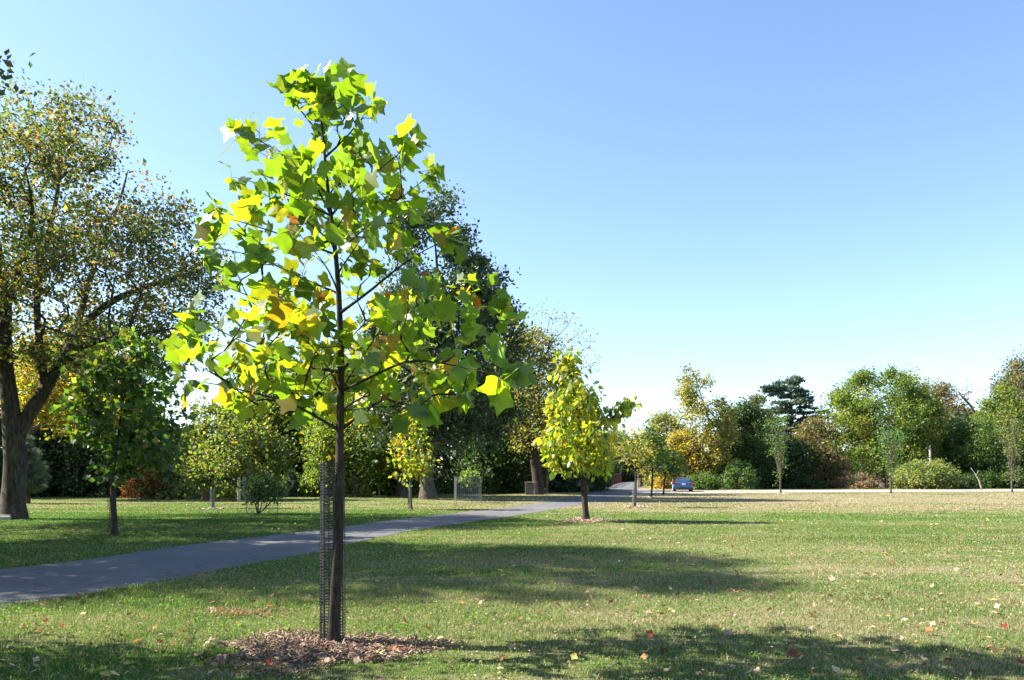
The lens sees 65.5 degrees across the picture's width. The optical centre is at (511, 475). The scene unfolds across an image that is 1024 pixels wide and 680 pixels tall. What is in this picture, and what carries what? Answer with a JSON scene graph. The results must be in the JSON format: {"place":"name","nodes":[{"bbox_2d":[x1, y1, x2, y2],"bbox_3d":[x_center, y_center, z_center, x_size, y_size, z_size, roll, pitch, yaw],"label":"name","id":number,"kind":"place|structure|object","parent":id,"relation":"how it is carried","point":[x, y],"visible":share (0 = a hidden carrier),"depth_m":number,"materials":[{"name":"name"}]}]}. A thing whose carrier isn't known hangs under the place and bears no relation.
{"place":"outdoors","nodes":[
{"label":"outdoors","id":0,"kind":"place"},
{"bbox_2d":[0,488,638,605],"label":"path","id":1,"kind":"structure","parent":0,"point":[56,579],"depth_m":15.51,"materials":[{"name":"grey asphalt"}]},
{"bbox_2d":[0,478,1023,679],"bbox_3d":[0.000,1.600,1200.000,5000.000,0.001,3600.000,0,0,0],"label":"ground","id":2,"kind":"structure","parent":0,"point":[411,660],"depth_m":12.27,"materials":[{"name":"green plant"}]},
{"bbox_2d":[0,515,11,519],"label":"stone slab","id":3,"kind":"structure","parent":2,"relation":"on","point":[6,517],"depth_m":28.96,"materials":[{"name":"grey stone"}]},
{"bbox_2d":[0,49,36,96],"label":"shade tree","id":4,"kind":"object","parent":2,"relation":"on","point":[7,62],"visible":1,"depth_m":16.84,"materials":[{"name":"green plant"}]},
{"bbox_2d":[0,303,59,366],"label":"shade tree","id":5,"kind":"object","parent":2,"relation":"on","point":[12,360],"visible":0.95,"depth_m":27.12,"materials":[{"name":"green plant"}]},
{"bbox_2d":[26,434,53,503],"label":"pine sapling","id":6,"kind":"object","parent":2,"relation":"on","point":[36,474],"visible":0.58,"depth_m":45.40,"materials":[{"name":"green plant"}]},
{"bbox_2d":[0,335,106,497],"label":"edge tree","id":7,"kind":"object","parent":2,"relation":"on","point":[41,444],"visible":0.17,"depth_m":59.59,"materials":[{"name":"green plant"}]},
{"bbox_2d":[0,312,166,445],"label":"edge tree","id":8,"kind":"object","parent":2,"relation":"on","point":[22,378],"visible":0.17,"depth_m":51.80,"materials":[{"name":"yellow plant"}]},
{"bbox_2d":[100,671,112,676],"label":"fallen leaf","id":9,"kind":"object","parent":2,"relation":"on","point":[106,673],"visible":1,"depth_m":6.23,"materials":[{"name":"green plant"}]},
{"bbox_2d":[34,388,182,496],"bbox_3d":[-31.518,-3.112,62.887,11.493,10.044,11.278,0,0,-45],"label":"edge tree","id":10,"kind":"object","parent":2,"relation":"on","point":[81,457],"visible":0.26,"depth_m":59.63,"materials":[{"name":"green plant"}]},
{"bbox_2d":[46,325,197,535],"bbox_3d":[-10.287,-1.222,21.395,3.238,5.656,3.377,0,0,0],"label":"maple sapling","id":11,"kind":"object","parent":2,"relation":"on","point":[103,387],"visible":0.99,"depth_m":20.91,"materials":[{"name":"green plant"}]},
{"bbox_2d":[108,496,114,535],"bbox_3d":[-10.678,1.075,21.215,0.174,1.072,0.166,0,0,-21],"label":"tree guard","id":12,"kind":"object","parent":11,"relation":"attached to","point":[112,521],"visible":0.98,"depth_m":21.16,"materials":[{"name":"black plastic"}]},
{"bbox_2d":[0,61,246,518],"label":"old tree","id":13,"kind":"object","parent":2,"relation":"on","point":[37,260],"visible":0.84,"depth_m":28.42,"materials":[{"name":"green plant"}]},
{"bbox_2d":[117,452,178,498],"bbox_3d":[-25.152,-0.223,54.882,4.589,3.819,4.327,0,0,20],"label":"red shrub","id":14,"kind":"object","parent":2,"relation":"on","point":[131,486],"visible":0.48,"depth_m":53.83,"materials":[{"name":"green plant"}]},
{"bbox_2d":[138,477,202,499],"bbox_3d":[-23.344,0.807,55.276,4.775,1.926,5.019,0,0,0],"label":"shrub","id":15,"kind":"object","parent":2,"relation":"on","point":[179,491],"visible":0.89,"depth_m":54.08,"materials":[{"name":"green plant"}]},
{"bbox_2d":[167,422,221,484],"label":"edge tree","id":16,"kind":"object","parent":2,"relation":"on","point":[176,443],"visible":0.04,"depth_m":66.36,"materials":[{"name":"green plant"}]},
{"bbox_2d":[180,420,242,507],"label":"young tree","id":17,"kind":"object","parent":2,"relation":"on","point":[226,465],"visible":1,"depth_m":38.77,"materials":[{"name":"green plant"}]},
{"bbox_2d":[210,488,214,507],"bbox_3d":[-14.566,1.100,38.724,0.225,1.024,0.215,0,0,-21],"label":"tree guard","id":18,"kind":"object","parent":17,"relation":"attached to","point":[211,498],"visible":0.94,"depth_m":38.65,"materials":[{"name":"metal"}]},
{"bbox_2d":[199,506,229,508],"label":"mulch","id":19,"kind":"object","parent":2,"relation":"on","point":[214,508],"visible":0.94,"depth_m":38.20,"materials":[{"name":"brown wood"}]},
{"bbox_2d":[190,483,250,497],"bbox_3d":[-21.129,0.749,58.794,6.068,2.147,6.166,0,0,-27],"label":"shrub","id":20,"kind":"object","parent":2,"relation":"on","point":[228,494],"visible":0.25,"depth_m":56.81,"materials":[{"name":"green plant"}]},
{"bbox_2d":[178,606,288,617],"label":"red ground weeds","id":21,"kind":"object","parent":2,"relation":"on","point":[239,609],"visible":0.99,"depth_m":9.11,"materials":[{"name":"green plant"}]},
{"bbox_2d":[169,392,304,499],"bbox_3d":[-18.257,-2.236,52.538,8.464,7.803,8.502,0,0,0],"label":"tree","id":22,"kind":"object","parent":2,"relation":"on","point":[263,452],"visible":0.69,"depth_m":51.46,"materials":[{"name":"green plant"}]},
{"bbox_2d":[237,477,240,501],"bbox_3d":[-16.732,0.902,48.784,0.170,1.595,0.170,0,0,0],"label":"wooden stake","id":23,"kind":"object","parent":2,"relation":"on","point":[239,493],"visible":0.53,"depth_m":48.71,"materials":[{"name":"wood"}]},
{"bbox_2d":[242,477,246,501],"bbox_3d":[-16.609,0.876,49.431,0.240,1.647,0.240,0,0,0],"label":"wooden stake","id":24,"kind":"object","parent":2,"relation":"on","point":[244,479],"visible":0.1,"depth_m":49.32,"materials":[{"name":"wood"}]},
{"bbox_2d":[246,485,277,514],"bbox_3d":[-10.372,0.975,33.027,1.306,1.350,1.286,0,0,0],"label":"wire cage","id":25,"kind":"object","parent":2,"relation":"on","point":[265,504],"visible":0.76,"depth_m":33.02,"materials":[{"name":"metal"}]},
{"bbox_2d":[212,364,312,481],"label":"edge tree","id":26,"kind":"object","parent":2,"relation":"on","point":[275,421],"visible":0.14,"depth_m":69.94,"materials":[{"name":"green plant"}]},
{"bbox_2d":[234,464,294,513],"bbox_3d":[-10.257,0.540,33.037,2.496,2.166,2.157,0,0,0],"label":"bush","id":27,"kind":"object","parent":2,"relation":"on","point":[256,488],"visible":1,"depth_m":32.76,"materials":[{"name":"green plant"}]},
{"bbox_2d":[265,658,272,665],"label":"fallen leaf","id":28,"kind":"object","parent":2,"relation":"on","point":[269,662],"visible":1,"depth_m":6.57,"materials":[{"name":"brown plant"}]},
{"bbox_2d":[273,475,299,496],"bbox_3d":[-18.453,0.730,60.839,4.875,2.188,5.501,0,0,0],"label":"shrub","id":29,"kind":"object","parent":2,"relation":"on","point":[283,477],"visible":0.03,"depth_m":60.26,"materials":[{"name":"green plant"}]},
{"bbox_2d":[248,338,330,476],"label":"edge tree","id":30,"kind":"object","parent":2,"relation":"on","point":[283,369],"visible":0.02,"depth_m":74.51,"materials":[{"name":"green plant"}]},
{"bbox_2d":[281,469,300,496],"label":"spruce sapling","id":31,"kind":"object","parent":2,"relation":"on","point":[295,487],"visible":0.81,"depth_m":59.50,"materials":[{"name":"green plant"}]},
{"bbox_2d":[284,467,334,496],"bbox_3d":[-15.226,0.550,60.891,4.426,2.608,4.181,0,0,-22],"label":"shrub","id":32,"kind":"object","parent":2,"relation":"on","point":[306,485],"visible":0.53,"depth_m":59.79,"materials":[{"name":"green plant"}]},
{"bbox_2d":[201,626,468,675],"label":"mulch","id":33,"kind":"object","parent":2,"relation":"on","point":[358,646],"visible":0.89,"depth_m":7.19,"materials":[{"name":"brown wood"}]},
{"bbox_2d":[290,355,381,492],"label":"edge tree","id":34,"kind":"object","parent":2,"relation":"on","point":[325,382],"visible":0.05,"depth_m":68.36,"materials":[{"name":"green plant"}]},
{"bbox_2d":[162,57,536,641],"bbox_3d":[-1.593,-1.147,7.544,3.603,5.497,2.885,0,0,0],"label":"tulip tree","id":35,"kind":"object","parent":2,"relation":"on","point":[303,324],"visible":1,"depth_m":7.27,"materials":[{"name":"green plant"}]},
{"bbox_2d":[319,462,344,639],"bbox_3d":[-1.708,0.740,7.574,0.245,1.738,0.243,0,0,0],"label":"tree guard","id":36,"kind":"object","parent":35,"relation":"attached to","point":[329,509],"visible":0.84,"depth_m":7.50,"materials":[{"name":"black plastic"}]},
{"bbox_2d":[292,387,416,496],"bbox_3d":[-12.006,-2.915,60.344,10.309,9.057,9.382,0,0,0],"label":"edge tree","id":37,"kind":"object","parent":2,"relation":"on","point":[326,449],"visible":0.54,"depth_m":58.72,"materials":[{"name":"green plant"}]},
{"bbox_2d":[330,469,379,496],"bbox_3d":[-12.230,0.654,60.947,3.947,2.297,3.781,0,0,36],"label":"shrub","id":38,"kind":"object","parent":2,"relation":"on","point":[364,489],"visible":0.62,"depth_m":60.00,"materials":[{"name":"green plant"}]},
{"bbox_2d":[353,656,361,664],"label":"fallen leaf","id":39,"kind":"object","parent":2,"relation":"on","point":[356,660],"visible":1,"depth_m":6.68,"materials":[{"name":"beige plant"}]},
{"bbox_2d":[366,467,379,495],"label":"spruce sapling","id":40,"kind":"object","parent":2,"relation":"on","point":[373,486],"visible":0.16,"depth_m":63.85,"materials":[{"name":"green plant"}]},
{"bbox_2d":[344,423,444,495],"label":"edge tree","id":41,"kind":"object","parent":2,"relation":"on","point":[387,488],"visible":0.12,"depth_m":63.42,"materials":[{"name":"green plant"}]},
{"bbox_2d":[347,282,444,495],"bbox_3d":[-8.525,-6.784,61.903,8.955,16.795,8.999,0,0,0],"label":"edge tree","id":42,"kind":"object","parent":2,"relation":"on","point":[400,489],"visible":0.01,"depth_m":61.65,"materials":[{"name":"green plant"}]},
{"bbox_2d":[380,466,419,494],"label":"shrub","id":43,"kind":"object","parent":2,"relation":"on","point":[407,490],"visible":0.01,"depth_m":66.98,"materials":[{"name":"green plant"}]},
{"bbox_2d":[375,409,440,508],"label":"young tree","id":44,"kind":"object","parent":2,"relation":"on","point":[413,469],"visible":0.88,"depth_m":37.51,"materials":[{"name":"yellow plant"}]},
{"bbox_2d":[408,490,409,508],"bbox_3d":[-4.907,1.150,38.227,0.204,0.924,0.195,0,0,-22],"label":"tree guard","id":45,"kind":"object","parent":2,"relation":"on","point":[408,500],"visible":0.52,"depth_m":38.14,"materials":[{"name":"black plastic"}]},
{"bbox_2d":[350,180,539,498],"bbox_3d":[-4.808,-9.427,54.904,13.012,22.150,12.681,0,0,39],"label":"shade oak","id":46,"kind":"object","parent":2,"relation":"on","point":[464,425],"visible":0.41,"depth_m":52.95,"materials":[{"name":"green plant"}]},
{"bbox_2d":[454,476,481,502],"bbox_3d":[-2.636,0.848,47.236,1.517,1.605,1.510,0,0,-8],"label":"wire cage","id":47,"kind":"object","parent":2,"relation":"on","point":[464,491],"visible":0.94,"depth_m":46.86,"materials":[{"name":"metal"}]},
{"bbox_2d":[457,467,483,502],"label":"sapling","id":48,"kind":"object","parent":2,"relation":"on","point":[473,481],"visible":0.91,"depth_m":46.96,"materials":[{"name":"green plant"}]},
{"bbox_2d":[435,462,506,493],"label":"shrub","id":49,"kind":"object","parent":2,"relation":"on","point":[445,487],"visible":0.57,"depth_m":70.28,"materials":[{"name":"green plant"}]},
{"bbox_2d":[450,342,556,492],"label":"edge tree","id":50,"kind":"object","parent":2,"relation":"on","point":[495,461],"visible":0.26,"depth_m":71.34,"materials":[{"name":"green plant"}]},
{"bbox_2d":[482,465,531,493],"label":"shrub","id":51,"kind":"object","parent":2,"relation":"on","point":[519,488],"visible":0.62,"depth_m":71.61,"materials":[{"name":"green plant"}]},
{"bbox_2d":[0,395,1021,491],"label":"woodland","id":52,"kind":"object","parent":2,"relation":"on","point":[445,464],"visible":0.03,"depth_m":79.24,"materials":[{"name":"green plant"}]},
{"bbox_2d":[0,523,1023,679],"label":"dry thatch","id":53,"kind":"object","parent":2,"relation":"on","point":[783,662],"visible":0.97,"depth_m":12.05,"materials":[{"name":"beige plant"}]},
{"bbox_2d":[0,540,1023,679],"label":"clover","id":54,"kind":"object","parent":2,"relation":"on","point":[660,602],"visible":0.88,"depth_m":11.14,"materials":[{"name":"green plant"}]},
{"bbox_2d":[3,495,1021,629],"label":"leaf litter","id":55,"kind":"object","parent":2,"relation":"on","point":[398,586],"visible":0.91,"depth_m":21.64,"materials":[{"name":"brown plant"}]},
{"bbox_2d":[524,482,537,494],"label":"litter bin","id":56,"kind":"object","parent":2,"relation":"on","point":[530,488],"visible":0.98,"depth_m":66.28,"materials":[{"name":"grey metal"}]},
{"bbox_2d":[495,317,586,494],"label":"edge tree","id":57,"kind":"object","parent":2,"relation":"on","point":[520,435],"visible":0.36,"depth_m":66.56,"materials":[{"name":"green plant"}]},
{"bbox_2d":[522,298,602,493],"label":"bare tree","id":58,"kind":"object","parent":2,"relation":"on","point":[546,481],"visible":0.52,"depth_m":70.30,"materials":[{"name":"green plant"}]},
{"bbox_2d":[543,466,588,491],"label":"shrub","id":59,"kind":"object","parent":2,"relation":"on","point":[563,487],"visible":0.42,"depth_m":77.15,"materials":[{"name":"green plant"}]},
{"bbox_2d":[515,384,630,491],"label":"edge tree","id":60,"kind":"object","parent":2,"relation":"on","point":[598,481],"visible":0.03,"depth_m":81.80,"materials":[{"name":"green plant"}]},
{"bbox_2d":[570,653,577,659],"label":"fallen leaf","id":61,"kind":"object","parent":2,"relation":"on","point":[573,655],"visible":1,"depth_m":6.85,"materials":[{"name":"yellow plant"}]},
{"bbox_2d":[533,346,641,519],"bbox_3d":[2.614,-1.462,27.901,3.768,6.147,3.016,0,0,0],"label":"yellow sapling","id":62,"kind":"object","parent":2,"relation":"on","point":[582,405],"visible":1,"depth_m":27.48,"materials":[{"name":"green plant"}]},
{"bbox_2d":[557,516,624,522],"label":"mulch","id":63,"kind":"object","parent":2,"relation":"on","point":[575,519],"visible":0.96,"depth_m":27.65,"materials":[{"name":"brown wood"}]},
{"bbox_2d":[589,475,616,490],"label":"shrub","id":64,"kind":"object","parent":2,"relation":"on","point":[609,481],"visible":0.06,"depth_m":84.53,"materials":[{"name":"green plant"}]},
{"bbox_2d":[604,426,639,482],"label":"tree","id":65,"kind":"object","parent":2,"relation":"on","point":[626,476],"visible":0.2,"depth_m":162.70,"materials":[{"name":"green plant"}]},
{"bbox_2d":[607,473,644,487],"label":"footbridge","id":66,"kind":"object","parent":2,"relation":"on","point":[617,479],"visible":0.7,"depth_m":120.67,"materials":[{"name":"concrete"}]},
{"bbox_2d":[612,429,656,495],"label":"young tree","id":67,"kind":"object","parent":2,"relation":"on","point":[636,457],"visible":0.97,"depth_m":40.10,"materials":[{"name":"green plant"}]},
{"bbox_2d":[632,482,635,506],"bbox_3d":[6.168,0.975,40.200,0.176,1.273,0.168,0,0,-20],"label":"tree guard","id":68,"kind":"object","parent":67,"relation":"attached to","point":[634,491],"visible":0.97,"depth_m":40.14,"materials":[{"name":"metal"}]},
{"bbox_2d":[646,629,655,636],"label":"fallen leaf","id":69,"kind":"object","parent":2,"relation":"on","point":[649,632],"visible":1,"depth_m":7.80,"materials":[{"name":"red plant"}]},
{"bbox_2d":[631,418,673,496],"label":"young tree","id":70,"kind":"object","parent":2,"relation":"on","point":[649,433],"visible":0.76,"depth_m":57.85,"materials":[{"name":"green plant"}]},
{"bbox_2d":[631,404,698,485],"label":"tree","id":71,"kind":"object","parent":2,"relation":"on","point":[663,421],"visible":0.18,"depth_m":121.10,"materials":[{"name":"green plant"}]},
{"bbox_2d":[647,446,693,494],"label":"young tree","id":72,"kind":"object","parent":2,"relation":"on","point":[673,469],"visible":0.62,"depth_m":66.13,"materials":[{"name":"green plant"}]},
{"bbox_2d":[643,429,717,488],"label":"tree","id":73,"kind":"object","parent":2,"relation":"on","point":[686,450],"visible":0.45,"depth_m":96.20,"materials":[{"name":"yellow plant"}]},
{"bbox_2d":[666,362,743,475],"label":"tree","id":74,"kind":"object","parent":2,"relation":"on","point":[723,424],"visible":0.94,"depth_m":94.67,"materials":[{"name":"green plant"}]},
{"bbox_2d":[683,468,727,489],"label":"shrub","id":75,"kind":"object","parent":2,"relation":"on","point":[706,481],"visible":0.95,"depth_m":89.50,"materials":[{"name":"green plant"}]},
{"bbox_2d":[723,628,732,634],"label":"fallen leaf","id":76,"kind":"object","parent":2,"relation":"on","point":[728,632],"visible":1,"depth_m":7.85,"materials":[{"name":"grey plant"}]},
{"bbox_2d":[717,458,759,489],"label":"shrub","id":77,"kind":"object","parent":2,"relation":"on","point":[745,475],"visible":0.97,"depth_m":92.58,"materials":[{"name":"green plant"}]},
{"bbox_2d":[706,391,788,488],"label":"tree","id":78,"kind":"object","parent":2,"relation":"on","point":[753,448],"visible":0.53,"depth_m":97.95,"materials":[{"name":"green plant"}]},
{"bbox_2d":[739,393,790,434],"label":"tree","id":79,"kind":"object","parent":2,"relation":"on","point":[761,397],"visible":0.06,"depth_m":110.93,"materials":[{"name":"green plant"}]},
{"bbox_2d":[763,414,793,492],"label":"young tree","id":80,"kind":"object","parent":2,"relation":"on","point":[779,460],"visible":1,"depth_m":71.58,"materials":[{"name":"green plant"}]},
{"bbox_2d":[787,648,796,656],"bbox_3d":[2.437,1.539,6.917,0.070,0.026,0.090,-19,22,-5],"label":"fallen leaf","id":81,"kind":"object","parent":2,"relation":"on","point":[792,651],"visible":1,"depth_m":6.93,"materials":[{"name":"brown plant"}]},
{"bbox_2d":[758,374,832,437],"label":"layered pine","id":82,"kind":"object","parent":2,"relation":"on","point":[798,394],"visible":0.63,"depth_m":116.72,"materials":[{"name":"green plant"}]},
{"bbox_2d":[759,433,834,488],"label":"tree","id":83,"kind":"object","parent":2,"relation":"on","point":[797,456],"visible":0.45,"depth_m":98.41,"materials":[{"name":"green plant"}]},
{"bbox_2d":[767,471,830,488],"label":"shrub","id":84,"kind":"object","parent":2,"relation":"on","point":[808,480],"visible":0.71,"depth_m":97.24,"materials":[{"name":"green plant"}]},
{"bbox_2d":[783,413,859,488],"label":"tree","id":85,"kind":"object","parent":2,"relation":"on","point":[822,430],"visible":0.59,"depth_m":99.34,"materials":[{"name":"green plant"}]},
{"bbox_2d":[832,665,840,672],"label":"fallen leaf","id":86,"kind":"object","parent":2,"relation":"on","point":[836,669],"visible":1,"depth_m":6.39,"materials":[{"name":"grey plant"}]},
{"bbox_2d":[829,470,878,488],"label":"brush pile","id":87,"kind":"object","parent":2,"relation":"on","point":[866,483],"visible":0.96,"depth_m":97.03,"materials":[{"name":"brown plant"}]},
{"bbox_2d":[810,361,960,487],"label":"tree","id":88,"kind":"object","parent":2,"relation":"on","point":[917,420],"visible":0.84,"depth_m":104.39,"materials":[{"name":"green plant"}]},
{"bbox_2d":[874,427,906,493],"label":"young tree","id":89,"kind":"object","parent":2,"relation":"on","point":[890,460],"visible":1,"depth_m":68.98,"materials":[{"name":"green plant"}]},
{"bbox_2d":[886,480,899,488],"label":"rail fence","id":90,"kind":"object","parent":2,"relation":"on","point":[887,484],"visible":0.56,"depth_m":96.54,"materials":[{"name":"brown wood"}]},
{"bbox_2d":[894,424,952,485],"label":"tree","id":91,"kind":"object","parent":2,"relation":"on","point":[927,441],"visible":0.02,"depth_m":112.67,"materials":[{"name":"green plant"}]},
{"bbox_2d":[886,457,964,488],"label":"vine mound","id":92,"kind":"object","parent":2,"relation":"on","point":[919,474],"visible":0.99,"depth_m":94.80,"materials":[{"name":"green plant"}]},
{"bbox_2d":[924,626,932,632],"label":"fallen leaf","id":93,"kind":"object","parent":2,"relation":"on","point":[929,628],"visible":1,"depth_m":7.99,"materials":[{"name":"orange plant"}]},
{"bbox_2d":[885,377,979,432],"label":"tree","id":94,"kind":"object","parent":2,"relation":"on","point":[948,391],"visible":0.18,"depth_m":132.32,"materials":[{"name":"green plant"}]},
{"bbox_2d":[935,374,975,418],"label":"dead tree","id":95,"kind":"object","parent":2,"relation":"on","point":[967,402],"visible":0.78,"depth_m":117.89,"materials":[{"name":"wood"}]},
{"bbox_2d":[952,471,980,488],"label":"shrub","id":96,"kind":"object","parent":2,"relation":"on","point":[968,482],"visible":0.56,"depth_m":97.86,"materials":[{"name":"green plant"}]},
{"bbox_2d":[926,408,1023,487],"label":"tree","id":97,"kind":"object","parent":2,"relation":"on","point":[982,454],"visible":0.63,"depth_m":101.73,"materials":[{"name":"green plant"}]},
{"bbox_2d":[971,468,982,489],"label":"trunk","id":98,"kind":"object","parent":2,"relation":"on","point":[981,488],"visible":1,"depth_m":91.96,"materials":[{"name":"grey wood"}]},
{"bbox_2d":[967,463,1006,488],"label":"shrub","id":99,"kind":"object","parent":2,"relation":"on","point":[996,482],"visible":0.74,"depth_m":98.38,"materials":[{"name":"green plant"}]},
{"bbox_2d":[961,381,1023,486],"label":"tree","id":100,"kind":"object","parent":2,"relation":"on","point":[1010,406],"visible":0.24,"depth_m":106.18,"materials":[{"name":"green plant"}]},
{"bbox_2d":[980,344,1023,485],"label":"tree","id":101,"kind":"object","parent":2,"relation":"on","point":[1015,376],"visible":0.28,"depth_m":122.34,"materials":[{"name":"green plant"}]},
{"bbox_2d":[993,413,1023,491],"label":"young tree","id":102,"kind":"object","parent":2,"relation":"on","point":[1011,462],"visible":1,"depth_m":76.03,"materials":[{"name":"green plant"}]},
{"bbox_2d":[1002,466,1023,488],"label":"shrub","id":103,"kind":"object","parent":2,"relation":"on","point":[1018,484],"visible":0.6,"depth_m":98.48,"materials":[{"name":"green plant"}]},
{"bbox_2d":[0,0,1023,466],"label":"sky","id":104,"kind":"structure","parent":0,"point":[753,194],"materials":[{"name":"blue"}]},
{"bbox_2d":[630,489,1023,496],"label":"road","id":105,"kind":"structure","parent":0,"point":[645,492],"depth_m":79.97,"materials":[{"name":"grey asphalt"}]},
{"bbox_2d":[671,477,692,491],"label":"parked car","id":106,"kind":"object","parent":105,"relation":"on","point":[684,483],"visible":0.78,"depth_m":78.62,"materials":[{"name":"blue paint"}]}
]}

